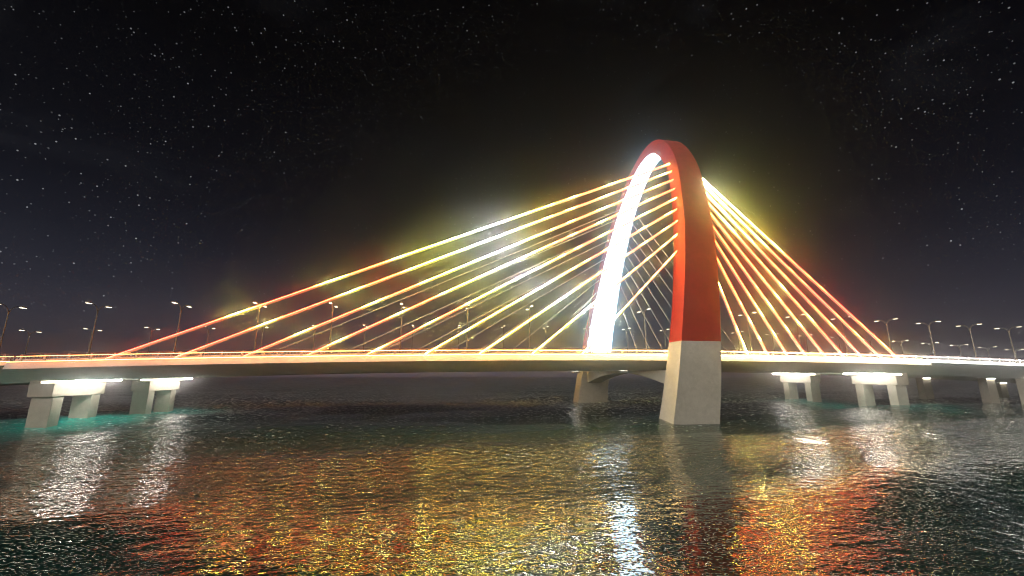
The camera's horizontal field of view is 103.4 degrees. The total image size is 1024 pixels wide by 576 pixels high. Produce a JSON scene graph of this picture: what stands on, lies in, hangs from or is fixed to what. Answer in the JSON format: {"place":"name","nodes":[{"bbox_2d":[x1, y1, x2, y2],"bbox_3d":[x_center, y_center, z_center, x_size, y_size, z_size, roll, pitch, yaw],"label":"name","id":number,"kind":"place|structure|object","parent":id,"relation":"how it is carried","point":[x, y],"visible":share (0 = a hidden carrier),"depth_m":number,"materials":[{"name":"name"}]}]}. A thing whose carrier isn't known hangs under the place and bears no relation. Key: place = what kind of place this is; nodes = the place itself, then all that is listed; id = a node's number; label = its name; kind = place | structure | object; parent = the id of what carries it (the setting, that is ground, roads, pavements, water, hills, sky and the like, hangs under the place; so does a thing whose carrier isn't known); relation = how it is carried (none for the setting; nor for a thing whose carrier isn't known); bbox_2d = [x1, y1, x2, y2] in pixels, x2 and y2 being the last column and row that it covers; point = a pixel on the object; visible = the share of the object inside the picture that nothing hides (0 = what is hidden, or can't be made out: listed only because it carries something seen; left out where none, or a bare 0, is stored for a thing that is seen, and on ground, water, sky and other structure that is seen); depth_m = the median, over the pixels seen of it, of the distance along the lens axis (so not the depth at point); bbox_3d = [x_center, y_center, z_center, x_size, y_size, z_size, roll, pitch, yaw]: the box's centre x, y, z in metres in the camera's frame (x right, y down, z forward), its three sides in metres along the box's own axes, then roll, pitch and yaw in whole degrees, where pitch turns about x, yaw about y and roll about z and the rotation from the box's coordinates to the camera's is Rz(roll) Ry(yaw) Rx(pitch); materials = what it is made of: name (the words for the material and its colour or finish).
{"place":"outdoors","nodes":[
{"label":"outdoors","id":0,"kind":"place"},
{"bbox_2d":[0,377,1023,575],"bbox_3d":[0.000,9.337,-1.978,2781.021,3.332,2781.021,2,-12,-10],"label":"water","id":1,"kind":"structure","parent":0,"point":[379,476],"depth_m":38.09,"materials":[{"name":"black liquid"}]},
{"bbox_2d":[25,380,105,427],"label":"bridge pier","id":2,"kind":"structure","parent":1,"relation":"in","point":[44,411],"depth_m":77.73,"materials":[{"name":"concrete"}]},
{"bbox_2d":[0,361,138,385],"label":"approach viaduct","id":3,"kind":"object","parent":2,"relation":"on","point":[7,378],"visible":0.16,"depth_m":76.07,"materials":[{"name":"concrete"}]},
{"bbox_2d":[0,354,13,360],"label":"guard railing","id":4,"kind":"object","parent":3,"relation":"on","point":[3,359],"visible":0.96,"depth_m":71.74,"materials":[{"name":"metal"}]},
{"bbox_2d":[0,303,26,347],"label":"street lamp","id":5,"kind":"object","parent":3,"relation":"on","point":[7,319],"visible":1,"depth_m":76.88,"materials":[{"name":"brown metal"}]},
{"bbox_2d":[19,329,41,358],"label":"street lamp","id":6,"kind":"object","parent":3,"relation":"on","point":[28,340],"visible":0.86,"depth_m":109.80,"materials":[{"name":"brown metal"}]},
{"bbox_2d":[144,326,159,353],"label":"street lamp","id":7,"kind":"object","parent":3,"relation":"on","point":[150,336],"visible":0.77,"depth_m":115.37,"materials":[{"name":"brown metal"}]},
{"bbox_2d":[129,379,180,413],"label":"bridge pier","id":8,"kind":"structure","parent":1,"relation":"in","point":[143,390],"depth_m":103.55,"materials":[{"name":"concrete"}]},
{"bbox_2d":[571,139,720,424],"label":"arch pylon","id":9,"kind":"object","parent":1,"relation":"in","point":[689,377],"visible":0.88,"depth_m":96.79,"materials":[{"name":"concrete"}]},
{"bbox_2d":[106,164,668,359],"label":"stay cable","id":10,"kind":"object","parent":9,"relation":"attached to","point":[303,291],"visible":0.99,"depth_m":87.38,"materials":[{"name":"yellow metal"}]},
{"bbox_2d":[175,171,671,357],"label":"stay cable","id":11,"kind":"object","parent":9,"relation":"attached to","point":[352,291],"visible":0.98,"depth_m":88.44,"materials":[{"name":"yellow metal"}]},
{"bbox_2d":[269,210,618,353],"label":"stay cable","id":12,"kind":"object","parent":9,"relation":"attached to","point":[441,283],"visible":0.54,"depth_m":134.74,"materials":[{"name":"metal"}]},
{"bbox_2d":[244,179,673,356],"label":"stay cable","id":13,"kind":"object","parent":9,"relation":"attached to","point":[400,292],"visible":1,"depth_m":89.40,"materials":[{"name":"yellow metal"}]},
{"bbox_2d":[305,220,614,353],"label":"stay cable","id":14,"kind":"object","parent":9,"relation":"attached to","point":[476,280],"visible":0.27,"depth_m":140.06,"materials":[{"name":"metal"}]},
{"bbox_2d":[3,353,931,381],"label":"bridge deck","id":15,"kind":"structure","parent":9,"relation":"on","point":[122,368],"depth_m":84.40,"materials":[{"name":"concrete"}]},
{"bbox_2d":[85,301,111,356],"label":"street lamp","id":16,"kind":"object","parent":15,"relation":"on","point":[94,324],"visible":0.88,"depth_m":78.95,"materials":[{"name":"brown metal"}]},
{"bbox_2d":[172,301,191,355],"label":"street lamp","id":17,"kind":"object","parent":15,"relation":"on","point":[178,323],"visible":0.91,"depth_m":81.69,"materials":[{"name":"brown metal"}]},
{"bbox_2d":[253,301,266,351],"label":"street lamp","id":18,"kind":"object","parent":15,"relation":"on","point":[255,302],"visible":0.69,"depth_m":83.99,"materials":[{"name":"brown metal"}]},
{"bbox_2d":[328,302,337,352],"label":"street lamp","id":19,"kind":"object","parent":15,"relation":"on","point":[331,323],"visible":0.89,"depth_m":86.80,"materials":[{"name":"grey metal"}]},
{"bbox_2d":[399,302,404,352],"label":"street lamp","id":20,"kind":"object","parent":15,"relation":"on","point":[401,303],"visible":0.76,"depth_m":89.12,"materials":[{"name":"grey metal"}]},
{"bbox_2d":[466,305,468,349],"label":"street lamp","id":21,"kind":"object","parent":15,"relation":"on","point":[467,327],"visible":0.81,"depth_m":91.98,"materials":[{"name":"grey metal"}]},
{"bbox_2d":[16,348,923,361],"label":"guard railing","id":22,"kind":"object","parent":15,"relation":"on","point":[44,358],"visible":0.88,"depth_m":83.30,"materials":[{"name":"metal"}]},
{"bbox_2d":[526,305,532,349],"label":"street lamp","id":23,"kind":"object","parent":15,"relation":"on","point":[529,325],"visible":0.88,"depth_m":94.39,"materials":[{"name":"grey metal"}]},
{"bbox_2d":[583,306,593,351],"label":"street lamp","id":24,"kind":"object","parent":15,"relation":"on","point":[588,325],"visible":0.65,"depth_m":97.18,"materials":[{"name":"grey metal"}]},
{"bbox_2d":[637,308,650,352],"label":"street lamp","id":25,"kind":"object","parent":15,"relation":"on","point":[644,325],"visible":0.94,"depth_m":99.33,"materials":[{"name":"grey metal"}]},
{"bbox_2d":[738,311,756,353],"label":"street lamp","id":26,"kind":"object","parent":15,"relation":"on","point":[749,328],"visible":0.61,"depth_m":104.34,"materials":[{"name":"grey metal"}]},
{"bbox_2d":[786,313,803,354],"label":"street lamp","id":27,"kind":"object","parent":15,"relation":"on","point":[797,329],"visible":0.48,"depth_m":106.95,"materials":[{"name":"grey metal"}]},
{"bbox_2d":[831,315,852,354],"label":"street lamp","id":28,"kind":"object","parent":15,"relation":"on","point":[844,332],"visible":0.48,"depth_m":109.50,"materials":[{"name":"grey metal"}]},
{"bbox_2d":[874,318,897,351],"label":"street lamp","id":29,"kind":"object","parent":15,"relation":"on","point":[887,330],"visible":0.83,"depth_m":112.12,"materials":[{"name":"grey metal"}]},
{"bbox_2d":[343,233,604,352],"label":"stay cable","id":30,"kind":"object","parent":9,"relation":"attached to","point":[471,294],"visible":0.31,"depth_m":137.38,"materials":[{"name":"white metal"}]},
{"bbox_2d":[307,188,674,355],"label":"stay cable","id":31,"kind":"object","parent":9,"relation":"attached to","point":[444,293],"visible":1,"depth_m":90.29,"materials":[{"name":"yellow metal"}]},
{"bbox_2d":[378,240,608,352],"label":"stay cable","id":32,"kind":"object","parent":9,"relation":"attached to","point":[493,296],"visible":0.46,"depth_m":139.28,"materials":[{"name":"metal"}]},
{"bbox_2d":[415,253,598,351],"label":"stay cable","id":33,"kind":"object","parent":9,"relation":"attached to","point":[502,304],"visible":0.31,"depth_m":139.91,"materials":[{"name":"white metal"}]},
{"bbox_2d":[367,198,675,354],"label":"stay cable","id":34,"kind":"object","parent":9,"relation":"attached to","point":[489,293],"visible":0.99,"depth_m":91.19,"materials":[{"name":"yellow metal"}]},
{"bbox_2d":[448,259,603,351],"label":"stay cable","id":35,"kind":"object","parent":9,"relation":"attached to","point":[527,304],"visible":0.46,"depth_m":141.87,"materials":[{"name":"metal"}]},
{"bbox_2d":[479,269,601,351],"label":"stay cable","id":36,"kind":"object","parent":9,"relation":"attached to","point":[541,309],"visible":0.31,"depth_m":142.99,"materials":[{"name":"metal"}]},
{"bbox_2d":[425,209,676,354],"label":"stay cable","id":37,"kind":"object","parent":9,"relation":"attached to","point":[529,294],"visible":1,"depth_m":91.88,"materials":[{"name":"yellow metal"}]},
{"bbox_2d":[512,280,598,349],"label":"stay cable","id":38,"kind":"object","parent":9,"relation":"attached to","point":[556,314],"visible":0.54,"depth_m":144.02,"materials":[{"name":"white metal"}]},
{"bbox_2d":[540,292,596,351],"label":"stay cable","id":39,"kind":"object","parent":9,"relation":"attached to","point":[574,315],"visible":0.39,"depth_m":145.79,"materials":[{"name":"white metal"}]},
{"bbox_2d":[479,221,676,354],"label":"stay cable","id":40,"kind":"object","parent":9,"relation":"attached to","point":[564,297],"visible":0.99,"depth_m":92.43,"materials":[{"name":"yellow metal"}]},
{"bbox_2d":[532,233,677,353],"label":"stay cable","id":41,"kind":"object","parent":9,"relation":"attached to","point":[598,299],"visible":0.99,"depth_m":93.12,"materials":[{"name":"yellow metal"}]},
{"bbox_2d":[618,298,638,352],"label":"stay cable","id":42,"kind":"object","parent":9,"relation":"attached to","point":[628,325],"visible":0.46,"depth_m":148.30,"materials":[{"name":"white metal"}]},
{"bbox_2d":[582,250,676,353],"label":"stay cable","id":43,"kind":"object","parent":9,"relation":"attached to","point":[627,305],"visible":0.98,"depth_m":93.58,"materials":[{"name":"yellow metal"}]},
{"bbox_2d":[620,285,650,349],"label":"stay cable","id":44,"kind":"object","parent":9,"relation":"attached to","point":[634,316],"visible":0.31,"depth_m":149.14,"materials":[{"name":"white metal"}]},
{"bbox_2d":[622,274,664,352],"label":"stay cable","id":45,"kind":"object","parent":9,"relation":"attached to","point":[642,312],"visible":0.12,"depth_m":149.51,"materials":[{"name":"white metal"}]},
{"bbox_2d":[624,264,668,339],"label":"stay cable","id":46,"kind":"object","parent":9,"relation":"attached to","point":[646,301],"visible":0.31,"depth_m":150.07,"materials":[{"name":"white metal"}]},
{"bbox_2d":[627,256,670,323],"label":"stay cable","id":47,"kind":"object","parent":9,"relation":"attached to","point":[650,291],"visible":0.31,"depth_m":150.31,"materials":[{"name":"white metal"}]},
{"bbox_2d":[628,245,671,307],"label":"stay cable","id":48,"kind":"object","parent":9,"relation":"attached to","point":[650,277],"visible":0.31,"depth_m":150.44,"materials":[{"name":"white metal"}]},
{"bbox_2d":[630,234,672,293],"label":"stay cable","id":49,"kind":"object","parent":9,"relation":"attached to","point":[652,265],"depth_m":150.22,"materials":[{"name":"white metal"}]},
{"bbox_2d":[632,224,728,353],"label":"stay cable","id":50,"kind":"object","parent":9,"relation":"attached to","point":[664,267],"visible":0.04,"depth_m":149.79,"materials":[{"name":"white metal"}]},
{"bbox_2d":[635,214,738,350],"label":"stay cable","id":51,"kind":"object","parent":9,"relation":"attached to","point":[672,263],"visible":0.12,"depth_m":149.40,"materials":[{"name":"white metal"}]},
{"bbox_2d":[719,284,748,355],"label":"stay cable","id":52,"kind":"object","parent":9,"relation":"attached to","point":[733,321],"visible":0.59,"depth_m":97.51,"materials":[{"name":"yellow metal"}]},
{"bbox_2d":[717,259,768,355],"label":"stay cable","id":53,"kind":"object","parent":9,"relation":"attached to","point":[742,307],"visible":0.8,"depth_m":98.97,"materials":[{"name":"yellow metal"}]},
{"bbox_2d":[715,241,787,356],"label":"stay cable","id":54,"kind":"object","parent":9,"relation":"attached to","point":[751,299],"visible":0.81,"depth_m":100.31,"materials":[{"name":"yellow metal"}]},
{"bbox_2d":[713,226,807,356],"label":"stay cable","id":55,"kind":"object","parent":9,"relation":"attached to","point":[760,293],"visible":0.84,"depth_m":101.60,"materials":[{"name":"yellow metal"}]},
{"bbox_2d":[711,214,826,356],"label":"stay cable","id":56,"kind":"object","parent":9,"relation":"attached to","point":[769,287],"visible":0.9,"depth_m":103.00,"materials":[{"name":"yellow metal"}]},
{"bbox_2d":[708,202,844,357],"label":"stay cable","id":57,"kind":"object","parent":9,"relation":"attached to","point":[778,283],"visible":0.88,"depth_m":104.34,"materials":[{"name":"yellow metal"}]},
{"bbox_2d":[706,193,863,357],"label":"stay cable","id":58,"kind":"object","parent":9,"relation":"attached to","point":[785,277],"visible":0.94,"depth_m":105.77,"materials":[{"name":"yellow metal"}]},
{"bbox_2d":[704,185,881,358],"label":"stay cable","id":59,"kind":"object","parent":9,"relation":"attached to","point":[794,274],"visible":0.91,"depth_m":107.26,"materials":[{"name":"yellow metal"}]},
{"bbox_2d":[702,178,898,358],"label":"stay cable","id":60,"kind":"object","parent":9,"relation":"attached to","point":[803,272],"visible":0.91,"depth_m":108.81,"materials":[{"name":"yellow metal"}]},
{"bbox_2d":[780,374,821,401],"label":"bridge pier","id":61,"kind":"structure","parent":1,"relation":"in","point":[811,382],"depth_m":138.60,"materials":[{"name":"concrete"}]},
{"bbox_2d":[851,373,909,405],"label":"bridge pier","id":62,"kind":"structure","parent":1,"relation":"in","point":[896,384],"depth_m":113.96,"materials":[{"name":"concrete"}]},
{"bbox_2d":[820,360,1023,383],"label":"approach viaduct","id":63,"kind":"object","parent":62,"relation":"on","point":[999,372],"visible":0.54,"depth_m":113.85,"materials":[{"name":"concrete"}]},
{"bbox_2d":[0,350,1023,363],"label":"picket guard","id":64,"kind":"object","parent":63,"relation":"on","point":[488,351],"visible":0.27,"depth_m":90.43,"materials":[{"name":"metal"}]},
{"bbox_2d":[915,320,940,359],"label":"street lamp","id":65,"kind":"object","parent":63,"relation":"on","point":[930,334],"visible":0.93,"depth_m":114.19,"materials":[{"name":"grey metal"}]},
{"bbox_2d":[956,323,982,361],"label":"street lamp","id":66,"kind":"object","parent":63,"relation":"on","point":[971,336],"visible":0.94,"depth_m":116.83,"materials":[{"name":"grey metal"}]},
{"bbox_2d":[924,355,1023,362],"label":"guard railing","id":67,"kind":"object","parent":63,"relation":"on","point":[979,360],"visible":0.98,"depth_m":109.52,"materials":[{"name":"metal"}]},
{"bbox_2d":[994,326,1022,362],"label":"street lamp","id":68,"kind":"object","parent":63,"relation":"on","point":[1011,340],"visible":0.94,"depth_m":119.10,"materials":[{"name":"grey metal"}]},
{"bbox_2d":[915,378,934,398],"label":"viaduct column","id":69,"kind":"structure","parent":1,"relation":"in","point":[924,388],"depth_m":144.26,"materials":[{"name":"concrete"}]},
{"bbox_2d":[977,378,999,402],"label":"viaduct column","id":70,"kind":"structure","parent":1,"relation":"in","point":[988,390],"depth_m":127.52,"materials":[{"name":"concrete"}]},
{"bbox_2d":[996,383,1009,397],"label":"viaduct column","id":71,"kind":"structure","parent":1,"relation":"in","point":[1002,390],"depth_m":160.97,"materials":[{"name":"concrete"}]},
{"bbox_2d":[1015,379,1023,405],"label":"viaduct column","id":72,"kind":"structure","parent":1,"relation":"in","point":[1020,384],"depth_m":119.88,"materials":[{"name":"concrete"}]},
{"bbox_2d":[0,0,1023,377],"label":"sky","id":73,"kind":"structure","parent":0,"point":[216,158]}
]}

